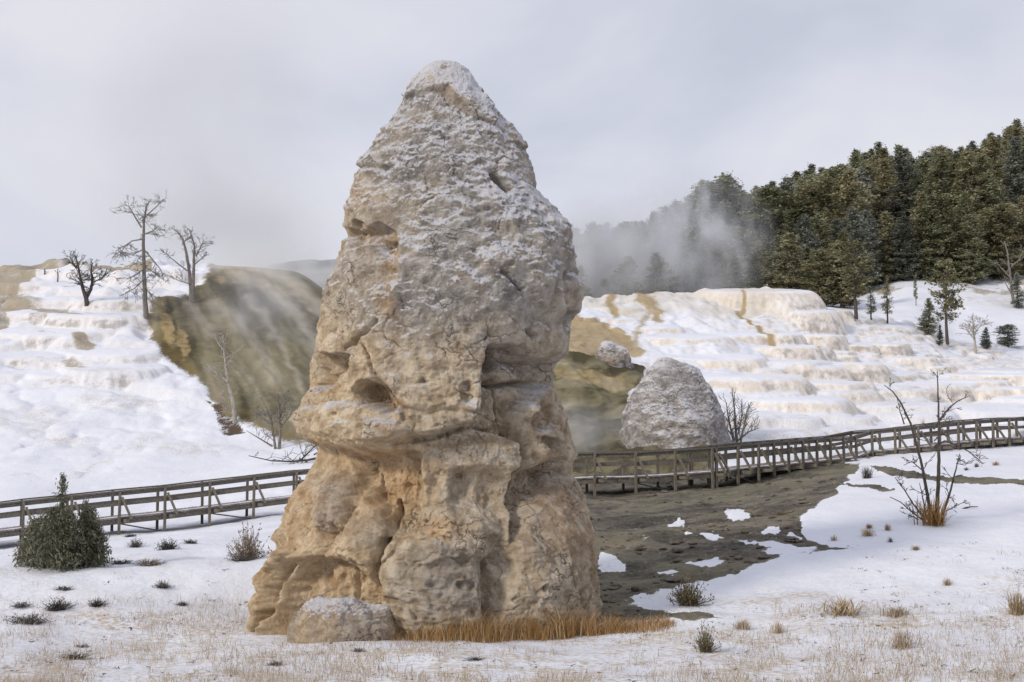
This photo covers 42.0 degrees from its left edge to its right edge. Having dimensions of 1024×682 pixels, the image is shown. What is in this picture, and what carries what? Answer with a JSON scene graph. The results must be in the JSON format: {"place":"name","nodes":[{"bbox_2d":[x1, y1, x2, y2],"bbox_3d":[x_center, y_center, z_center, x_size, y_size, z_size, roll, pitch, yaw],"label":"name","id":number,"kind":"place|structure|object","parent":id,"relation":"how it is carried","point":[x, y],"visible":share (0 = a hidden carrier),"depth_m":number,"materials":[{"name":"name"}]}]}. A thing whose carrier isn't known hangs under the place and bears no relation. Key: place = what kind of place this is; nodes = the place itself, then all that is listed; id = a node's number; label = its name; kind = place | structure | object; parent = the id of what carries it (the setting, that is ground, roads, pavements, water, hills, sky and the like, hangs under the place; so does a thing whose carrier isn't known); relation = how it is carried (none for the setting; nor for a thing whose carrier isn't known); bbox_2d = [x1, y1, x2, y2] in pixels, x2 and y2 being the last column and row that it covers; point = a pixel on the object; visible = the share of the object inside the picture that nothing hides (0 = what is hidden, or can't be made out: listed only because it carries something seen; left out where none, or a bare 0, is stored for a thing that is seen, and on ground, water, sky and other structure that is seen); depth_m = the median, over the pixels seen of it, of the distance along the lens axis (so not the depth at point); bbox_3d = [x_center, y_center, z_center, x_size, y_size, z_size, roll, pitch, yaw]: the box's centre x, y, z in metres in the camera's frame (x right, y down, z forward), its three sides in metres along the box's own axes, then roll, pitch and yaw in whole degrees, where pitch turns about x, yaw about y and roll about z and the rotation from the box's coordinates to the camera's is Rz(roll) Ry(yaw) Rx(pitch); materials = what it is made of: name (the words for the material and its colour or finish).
{"place":"outdoors","nodes":[
{"label":"outdoors","id":0,"kind":"place"},
{"bbox_2d":[0,258,322,505],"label":"travertine hill","id":1,"kind":"structure","parent":0,"point":[108,387],"depth_m":86.71,"materials":[{"name":"snow"}]},
{"bbox_2d":[62,249,117,305],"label":"dead tree","id":2,"kind":"object","parent":1,"relation":"on","point":[86,294],"visible":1,"depth_m":98.29,"materials":[{"name":"wood"}]},
{"bbox_2d":[105,189,173,318],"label":"dead tree","id":3,"kind":"object","parent":1,"relation":"on","point":[144,289],"visible":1,"depth_m":96.35,"materials":[{"name":"grey wood"}]},
{"bbox_2d":[157,225,214,302],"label":"dead tree","id":4,"kind":"object","parent":1,"relation":"on","point":[191,281],"visible":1,"depth_m":101.40,"materials":[{"name":"grey wood"}]},
{"bbox_2d":[204,326,244,423],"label":"dead tree","id":5,"kind":"object","parent":1,"relation":"on","point":[232,404],"visible":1,"depth_m":78.72,"materials":[{"name":"grey wood"}]},
{"bbox_2d":[251,389,298,448],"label":"dead tree","id":6,"kind":"object","parent":1,"relation":"on","point":[280,416],"visible":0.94,"depth_m":73.00,"materials":[{"name":"grey wood"}]},
{"bbox_2d":[249,443,317,463],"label":"dead branch","id":7,"kind":"object","parent":1,"relation":"on","point":[302,459],"visible":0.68,"depth_m":68.92,"materials":[{"name":"wood"}]},
{"bbox_2d":[265,259,336,287],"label":"distant hill","id":8,"kind":"structure","parent":0,"point":[318,272],"depth_m":471.25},
{"bbox_2d":[0,416,1023,681],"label":"ground","id":9,"kind":"structure","parent":0,"point":[990,526],"depth_m":28.29,"materials":[{"name":"snow"}]},
{"bbox_2d":[3,612,55,625],"bbox_3d":[-9.395,5.348,25.728,0.970,0.302,0.882,-2,-5,26],"label":"sage shrub","id":10,"kind":"object","parent":9,"relation":"on","point":[29,620],"visible":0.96,"depth_m":25.68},
{"bbox_2d":[37,597,77,610],"bbox_3d":[-9.148,5.304,26.949,0.753,0.322,0.720,0,-5,-3],"label":"sage shrub","id":11,"kind":"object","parent":9,"relation":"on","point":[59,606],"visible":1,"depth_m":26.89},
{"bbox_2d":[8,472,114,572],"bbox_3d":[-10.437,4.236,31.035,2.253,2.411,2.540,3,-5,-29],"label":"juniper","id":12,"kind":"object","parent":9,"relation":"on","point":[50,545],"visible":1,"depth_m":30.59,"materials":[{"name":"green plant"}]},
{"bbox_2d":[226,521,271,559],"bbox_3d":[-6.327,4.784,31.760,1.094,1.051,1.046,3,-6,-34],"label":"pale shrub","id":13,"kind":"object","parent":9,"relation":"on","point":[248,544],"visible":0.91,"depth_m":31.66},
{"bbox_2d":[287,596,400,643],"bbox_3d":[-3.100,5.363,24.649,2.118,1.331,1.680,0,-5,0],"label":"boulder","id":14,"kind":"object","parent":9,"relation":"on","point":[339,619],"visible":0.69,"depth_m":24.11,"materials":[{"name":"stone"}]},
{"bbox_2d":[246,60,602,639],"bbox_3d":[-1.863,0.262,27.930,7.558,12.629,6.475,0,-5,0],"label":"rock formation","id":15,"kind":"object","parent":9,"relation":"on","point":[429,419],"visible":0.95,"depth_m":26.08,"materials":[{"name":"stone"}]},
{"bbox_2d":[0,417,1023,539],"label":"boardwalk","id":16,"kind":"structure","parent":9,"relation":"on","point":[709,474],"depth_m":57.16,"materials":[{"name":"brown wood"}]},
{"bbox_2d":[0,543,1023,681],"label":"dry grass","id":17,"kind":"structure","parent":9,"relation":"on","point":[366,674],"depth_m":21.15,"materials":[{"name":"plant"}]},
{"bbox_2d":[392,603,643,643],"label":"orange grass","id":18,"kind":"structure","parent":9,"relation":"on","point":[557,629],"depth_m":24.78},
{"bbox_2d":[602,611,677,633],"bbox_3d":[2.473,5.460,25.828,1.469,0.383,1.686,0,-5,0],"label":"orange grass patch","id":19,"kind":"object","parent":9,"relation":"on","point":[651,622],"visible":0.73,"depth_m":25.67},
{"bbox_2d":[619,357,733,451],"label":"rock cone","id":20,"kind":"object","parent":9,"relation":"on","point":[672,403],"visible":0.94,"depth_m":67.65,"materials":[{"name":"stone"}]},
{"bbox_2d":[666,571,714,606],"bbox_3d":[3.633,5.185,27.830,1.035,0.776,0.990,3,-6,-34],"label":"rush clump","id":21,"kind":"object","parent":9,"relation":"on","point":[688,598],"visible":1,"depth_m":27.72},
{"bbox_2d":[692,620,721,653],"bbox_3d":[3.215,4.949,22.296,0.505,0.594,0.483,3,-6,-34],"label":"sage shrub","id":22,"kind":"object","parent":9,"relation":"on","point":[705,646],"visible":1,"depth_m":22.24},
{"bbox_2d":[580,463,1023,623],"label":"mud flat","id":23,"kind":"structure","parent":9,"relation":"on","point":[631,520],"depth_m":40.55,"materials":[{"name":"soil"}]},
{"bbox_2d":[579,476,843,615],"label":"gravel","id":24,"kind":"structure","parent":23,"relation":"on","point":[617,586],"depth_m":35.42,"materials":[{"name":"gravel"}]},
{"bbox_2d":[815,594,871,617],"bbox_3d":[6.370,5.275,26.009,1.503,0.606,1.466,-4,-6,43],"label":"grass tuft","id":25,"kind":"object","parent":9,"relation":"on","point":[842,606],"visible":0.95,"depth_m":26.05,"materials":[{"name":"plant"}]},
{"bbox_2d":[882,625,921,649],"bbox_3d":[6.343,4.940,21.750,0.680,0.699,0.664,1,-5,-6],"label":"grass tuft","id":26,"kind":"object","parent":9,"relation":"on","point":[900,640],"visible":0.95,"depth_m":21.64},
{"bbox_2d":[908,495,957,525],"bbox_3d":[11.661,4.684,36.645,1.532,0.958,1.722,2,-5,-23],"label":"grass tuft","id":27,"kind":"object","parent":9,"relation":"on","point":[935,518],"visible":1,"depth_m":36.57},
{"bbox_2d":[884,367,987,519],"bbox_3d":[11.937,2.970,37.660,3.138,4.421,1.856,0,-5,0],"label":"bare sapling","id":28,"kind":"object","parent":9,"relation":"on","point":[938,484],"visible":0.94,"depth_m":37.71,"materials":[{"name":"brown plant"}]},
{"bbox_2d":[998,589,1023,615],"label":"grass tuft","id":29,"kind":"object","parent":9,"relation":"on","point":[1016,604],"visible":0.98,"depth_m":25.21,"materials":[{"name":"plant"}]},
{"bbox_2d":[0,0,1023,267],"label":"sky","id":30,"kind":"structure","parent":0,"point":[256,118],"materials":[{"name":"grey"}]},
{"bbox_2d":[2,542,1023,681],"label":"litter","id":31,"kind":"object","parent":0,"point":[1013,675],"visible":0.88,"depth_m":22.10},
{"bbox_2d":[554,286,1023,458],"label":"travertine terrace","id":32,"kind":"structure","parent":0,"point":[794,363],"depth_m":94.21,"materials":[{"name":"stone"}]},
{"bbox_2d":[595,341,634,368],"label":"rock outcrop","id":33,"kind":"object","parent":32,"relation":"on","point":[611,353],"visible":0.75,"depth_m":86.86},
{"bbox_2d":[719,387,759,442],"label":"bare shrub","id":34,"kind":"object","parent":32,"relation":"on","point":[735,439],"visible":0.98,"depth_m":69.35,"materials":[{"name":"grey wood"}]},
{"bbox_2d":[833,239,875,318],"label":"pine tree","id":35,"kind":"object","parent":32,"relation":"on","point":[860,283],"visible":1,"depth_m":112.15,"materials":[{"name":"green plant"}]},
{"bbox_2d":[879,274,893,322],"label":"pine tree","id":36,"kind":"object","parent":32,"relation":"on","point":[886,305],"visible":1,"depth_m":115.20,"materials":[{"name":"green plant"}]},
{"bbox_2d":[916,298,939,334],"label":"fir tree","id":37,"kind":"object","parent":32,"relation":"on","point":[928,328],"visible":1,"depth_m":115.22,"materials":[{"name":"green plant"}]},
{"bbox_2d":[924,258,967,344],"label":"pine tree","id":38,"kind":"object","parent":32,"relation":"on","point":[949,304],"visible":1,"depth_m":114.07,"materials":[{"name":"green plant"}]},
{"bbox_2d":[956,315,992,353],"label":"bare sapling","id":39,"kind":"object","parent":32,"relation":"on","point":[972,328],"visible":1,"depth_m":112.78,"materials":[{"name":"grey wood"}]},
{"bbox_2d":[990,324,1020,347],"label":"juniper","id":40,"kind":"object","parent":32,"relation":"on","point":[1008,333],"visible":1,"depth_m":122.11,"materials":[{"name":"green plant"}]},
{"bbox_2d":[780,246,1023,343],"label":"forest hill","id":41,"kind":"structure","parent":0,"point":[990,298],"depth_m":140.10,"materials":[{"name":"snow"}]},
{"bbox_2d":[571,224,591,293],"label":"conifer","id":42,"kind":"object","parent":41,"relation":"on","point":[580,252],"visible":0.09,"depth_m":154.36,"materials":[{"name":"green plant"}]},
{"bbox_2d":[576,236,605,289],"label":"conifer","id":43,"kind":"object","parent":41,"relation":"on","point":[587,242],"visible":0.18,"depth_m":160.12,"materials":[{"name":"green plant"}]},
{"bbox_2d":[585,262,605,297],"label":"conifer","id":44,"kind":"object","parent":41,"relation":"on","point":[594,285],"visible":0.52,"depth_m":140.96,"materials":[{"name":"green plant"}]},
{"bbox_2d":[582,234,617,294],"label":"conifer","id":45,"kind":"object","parent":41,"relation":"on","point":[597,241],"visible":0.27,"depth_m":161.80,"materials":[{"name":"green plant"}]},
{"bbox_2d":[600,274,622,294],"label":"conifer","id":46,"kind":"object","parent":41,"relation":"on","point":[611,281],"visible":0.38,"depth_m":134.45,"materials":[{"name":"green plant"}]},
{"bbox_2d":[599,226,629,293],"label":"conifer","id":47,"kind":"object","parent":41,"relation":"on","point":[613,238],"visible":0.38,"depth_m":159.03,"materials":[{"name":"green plant"}]},
{"bbox_2d":[607,221,645,292],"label":"conifer","id":48,"kind":"object","parent":41,"relation":"on","point":[628,239],"visible":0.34,"depth_m":158.13,"materials":[{"name":"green plant"}]},
{"bbox_2d":[612,254,647,295],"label":"conifer","id":49,"kind":"object","parent":41,"relation":"on","point":[626,266],"visible":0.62,"depth_m":133.92,"materials":[{"name":"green plant"}]},
{"bbox_2d":[630,222,658,290],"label":"conifer","id":50,"kind":"object","parent":41,"relation":"on","point":[647,237],"visible":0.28,"depth_m":157.03,"materials":[{"name":"grey plant"}]},
{"bbox_2d":[642,222,679,288],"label":"conifer","id":51,"kind":"object","parent":41,"relation":"on","point":[661,242],"visible":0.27,"depth_m":153.56,"materials":[{"name":"grey plant"}]},
{"bbox_2d":[640,252,682,293],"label":"conifer","id":52,"kind":"object","parent":41,"relation":"on","point":[659,279],"visible":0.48,"depth_m":133.36,"materials":[{"name":"grey plant"}]},
{"bbox_2d":[663,199,690,267],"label":"conifer","id":53,"kind":"object","parent":41,"relation":"on","point":[675,205],"visible":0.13,"depth_m":168.30,"materials":[{"name":"grey plant"}]},
{"bbox_2d":[666,216,696,290],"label":"conifer","id":54,"kind":"object","parent":41,"relation":"on","point":[679,240],"visible":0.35,"depth_m":161.11,"materials":[{"name":"grey plant"}]},
{"bbox_2d":[673,259,706,292],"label":"conifer","id":55,"kind":"object","parent":41,"relation":"on","point":[685,267],"visible":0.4,"depth_m":138.37,"materials":[{"name":"grey plant"}]},
{"bbox_2d":[673,238,713,292],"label":"conifer","id":56,"kind":"object","parent":41,"relation":"on","point":[693,245],"visible":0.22,"depth_m":158.78,"materials":[{"name":"grey plant"}]},
{"bbox_2d":[689,233,720,286],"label":"conifer","id":57,"kind":"object","parent":41,"relation":"on","point":[705,238],"visible":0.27,"depth_m":156.65,"materials":[{"name":"grey plant"}]},
{"bbox_2d":[681,193,731,281],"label":"conifer","id":58,"kind":"object","parent":41,"relation":"on","point":[708,213],"visible":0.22,"depth_m":167.10,"materials":[{"name":"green plant"}]},
{"bbox_2d":[709,253,734,288],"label":"conifer","id":59,"kind":"object","parent":41,"relation":"on","point":[724,260],"visible":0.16,"depth_m":141.68,"materials":[{"name":"grey plant"}]},
{"bbox_2d":[686,170,764,270],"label":"conifer","id":60,"kind":"object","parent":41,"relation":"on","point":[725,185],"visible":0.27,"depth_m":176.42,"materials":[{"name":"green plant"}]},
{"bbox_2d":[689,224,761,287],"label":"conifer","id":61,"kind":"object","parent":41,"relation":"on","point":[724,229],"visible":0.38,"depth_m":153.71,"materials":[{"name":"grey plant"}]},
{"bbox_2d":[716,255,746,288],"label":"conifer","id":62,"kind":"object","parent":41,"relation":"on","point":[730,280],"visible":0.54,"depth_m":138.64,"materials":[{"name":"grey plant"}]},
{"bbox_2d":[723,226,762,287],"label":"conifer","id":63,"kind":"object","parent":41,"relation":"on","point":[743,249],"visible":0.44,"depth_m":150.49,"materials":[{"name":"grey plant"}]},
{"bbox_2d":[719,192,777,272],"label":"conifer","id":64,"kind":"object","parent":41,"relation":"on","point":[747,200],"visible":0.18,"depth_m":176.74,"materials":[{"name":"green plant"}]},
{"bbox_2d":[740,252,765,287],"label":"conifer","id":65,"kind":"object","parent":41,"relation":"on","point":[754,280],"visible":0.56,"depth_m":137.38,"materials":[{"name":"green plant"}]},
{"bbox_2d":[741,241,775,286],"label":"conifer","id":66,"kind":"object","parent":41,"relation":"on","point":[757,249],"visible":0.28,"depth_m":150.31,"materials":[{"name":"green plant"}]},
{"bbox_2d":[727,185,807,275],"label":"conifer","id":67,"kind":"object","parent":41,"relation":"on","point":[772,210],"visible":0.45,"depth_m":168.58,"materials":[{"name":"green plant"}]},
{"bbox_2d":[760,257,781,288],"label":"conifer","id":68,"kind":"object","parent":41,"relation":"on","point":[770,261],"visible":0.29,"depth_m":138.75,"materials":[{"name":"green plant"}]},
{"bbox_2d":[765,234,788,287],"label":"conifer","id":69,"kind":"object","parent":41,"relation":"on","point":[777,249],"visible":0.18,"depth_m":158.35,"materials":[{"name":"green plant"}]},
{"bbox_2d":[759,231,809,290],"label":"conifer","id":70,"kind":"object","parent":41,"relation":"on","point":[793,256],"visible":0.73,"depth_m":135.82,"materials":[{"name":"green plant"}]},
{"bbox_2d":[760,174,808,248],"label":"conifer","id":71,"kind":"object","parent":41,"relation":"on","point":[786,184],"visible":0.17,"depth_m":174.30,"materials":[{"name":"green plant"}]},
{"bbox_2d":[775,210,798,286],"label":"conifer","id":72,"kind":"object","parent":41,"relation":"on","point":[788,220],"visible":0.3,"depth_m":159.65,"materials":[{"name":"green plant"}]},
{"bbox_2d":[780,214,824,289],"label":"conifer","id":73,"kind":"object","parent":41,"relation":"on","point":[806,236],"visible":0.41,"depth_m":151.18,"materials":[{"name":"green plant"}]},
{"bbox_2d":[780,179,824,274],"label":"conifer","id":74,"kind":"object","parent":41,"relation":"on","point":[803,213],"visible":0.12,"depth_m":170.76,"materials":[{"name":"green plant"}]},
{"bbox_2d":[790,171,849,247],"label":"conifer","id":75,"kind":"object","parent":41,"relation":"on","point":[822,185],"visible":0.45,"depth_m":168.75,"materials":[{"name":"green plant"}]},
{"bbox_2d":[810,209,835,284],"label":"conifer","id":76,"kind":"object","parent":41,"relation":"on","point":[820,227],"visible":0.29,"depth_m":155.88,"materials":[{"name":"green plant"}]},
{"bbox_2d":[795,248,851,306],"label":"conifer","id":77,"kind":"object","parent":41,"relation":"on","point":[829,257],"visible":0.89,"depth_m":134.16,"materials":[{"name":"green plant"}]},
{"bbox_2d":[805,166,854,223],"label":"conifer","id":78,"kind":"object","parent":41,"relation":"on","point":[831,172],"visible":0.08,"depth_m":185.21,"materials":[{"name":"green plant"}]},
{"bbox_2d":[817,230,868,307],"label":"conifer","id":79,"kind":"object","parent":41,"relation":"on","point":[843,301],"visible":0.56,"depth_m":134.06,"materials":[{"name":"green plant"}]},
{"bbox_2d":[827,219,858,283],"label":"conifer","id":80,"kind":"object","parent":41,"relation":"on","point":[837,227],"visible":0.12,"depth_m":158.74,"materials":[{"name":"green plant"}]},
{"bbox_2d":[823,167,879,254],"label":"conifer","id":81,"kind":"object","parent":41,"relation":"on","point":[856,199],"visible":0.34,"depth_m":165.49,"materials":[{"name":"green plant"}]},
{"bbox_2d":[832,206,884,292],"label":"conifer","id":82,"kind":"object","parent":41,"relation":"on","point":[856,220],"visible":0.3,"depth_m":153.11,"materials":[{"name":"green plant"}]},
{"bbox_2d":[838,166,880,268],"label":"conifer","id":83,"kind":"object","parent":41,"relation":"on","point":[863,178],"visible":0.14,"depth_m":172.51,"materials":[{"name":"green plant"}]},
{"bbox_2d":[850,209,882,283],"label":"conifer","id":84,"kind":"object","parent":41,"relation":"on","point":[867,218],"visible":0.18,"depth_m":158.50,"materials":[{"name":"green plant"}]},
{"bbox_2d":[866,211,902,285],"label":"conifer","id":85,"kind":"object","parent":41,"relation":"on","point":[886,222],"visible":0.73,"depth_m":155.83,"materials":[{"name":"green plant"}]},
{"bbox_2d":[866,157,905,254],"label":"conifer","id":86,"kind":"object","parent":41,"relation":"on","point":[884,184],"visible":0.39,"depth_m":174.36,"materials":[{"name":"green plant"}]},
{"bbox_2d":[872,146,901,221],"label":"conifer","id":87,"kind":"object","parent":41,"relation":"on","point":[883,154],"visible":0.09,"depth_m":194.47,"materials":[{"name":"green plant"}]},
{"bbox_2d":[876,146,920,255],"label":"conifer","id":88,"kind":"object","parent":41,"relation":"on","point":[904,171],"visible":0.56,"depth_m":171.83,"materials":[{"name":"green plant"}]},
{"bbox_2d":[882,216,925,280],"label":"conifer","id":89,"kind":"object","parent":41,"relation":"on","point":[906,267],"visible":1,"depth_m":154.27,"materials":[{"name":"green plant"}]},
{"bbox_2d":[906,191,941,278],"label":"conifer","id":90,"kind":"object","parent":41,"relation":"on","point":[920,199],"visible":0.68,"depth_m":156.10,"materials":[{"name":"green plant"}]},
{"bbox_2d":[906,155,941,229],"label":"conifer","id":91,"kind":"object","parent":41,"relation":"on","point":[923,163],"visible":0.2,"depth_m":175.26,"materials":[{"name":"green plant"}]},
{"bbox_2d":[904,152,961,256],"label":"conifer","id":92,"kind":"object","parent":41,"relation":"on","point":[936,175],"visible":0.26,"depth_m":168.37,"materials":[{"name":"green plant"}]},
{"bbox_2d":[911,192,959,281],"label":"conifer","id":93,"kind":"object","parent":41,"relation":"on","point":[932,217],"visible":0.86,"depth_m":154.27,"materials":[{"name":"green plant"}]},
{"bbox_2d":[927,195,963,277],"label":"conifer","id":94,"kind":"object","parent":41,"relation":"on","point":[946,211],"visible":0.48,"depth_m":155.44,"materials":[{"name":"green plant"}]},
{"bbox_2d":[950,191,974,278],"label":"conifer","id":95,"kind":"object","parent":41,"relation":"on","point":[966,205],"visible":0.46,"depth_m":156.83,"materials":[{"name":"green plant"}]},
{"bbox_2d":[938,149,1004,259],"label":"conifer","id":96,"kind":"object","parent":41,"relation":"on","point":[967,168],"visible":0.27,"depth_m":166.60,"materials":[{"name":"green plant"}]},
{"bbox_2d":[950,214,998,284],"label":"conifer","id":97,"kind":"object","parent":41,"relation":"on","point":[972,268],"visible":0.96,"depth_m":153.57,"materials":[{"name":"green plant"}]},
{"bbox_2d":[970,154,1011,248],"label":"conifer","id":98,"kind":"object","parent":41,"relation":"on","point":[993,189],"visible":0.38,"depth_m":166.74,"materials":[{"name":"green plant"}]},
{"bbox_2d":[973,135,1012,227],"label":"conifer","id":99,"kind":"object","parent":41,"relation":"on","point":[989,148],"visible":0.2,"depth_m":177.86,"materials":[{"name":"green plant"}]},
{"bbox_2d":[975,200,1023,280],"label":"conifer","id":100,"kind":"object","parent":41,"relation":"on","point":[1005,210],"visible":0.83,"depth_m":154.94,"materials":[{"name":"green plant"}]},
{"bbox_2d":[992,241,1022,300],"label":"dead tree","id":101,"kind":"object","parent":41,"relation":"on","point":[1010,277],"visible":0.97,"depth_m":143.93,"materials":[{"name":"grey wood"}]},
{"bbox_2d":[998,135,1023,244],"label":"conifer","id":102,"kind":"object","parent":41,"relation":"on","point":[1017,183],"visible":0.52,"depth_m":169.70,"materials":[{"name":"green plant"}]},
{"bbox_2d":[1006,195,1023,274],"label":"conifer","id":103,"kind":"object","parent":41,"relation":"on","point":[1021,204],"visible":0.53,"depth_m":157.15,"materials":[{"name":"green plant"}]},
{"bbox_2d":[1007,272,1023,307],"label":"fir tree","id":104,"kind":"object","parent":41,"relation":"on","point":[1014,286],"visible":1,"depth_m":141.55,"materials":[{"name":"green plant"}]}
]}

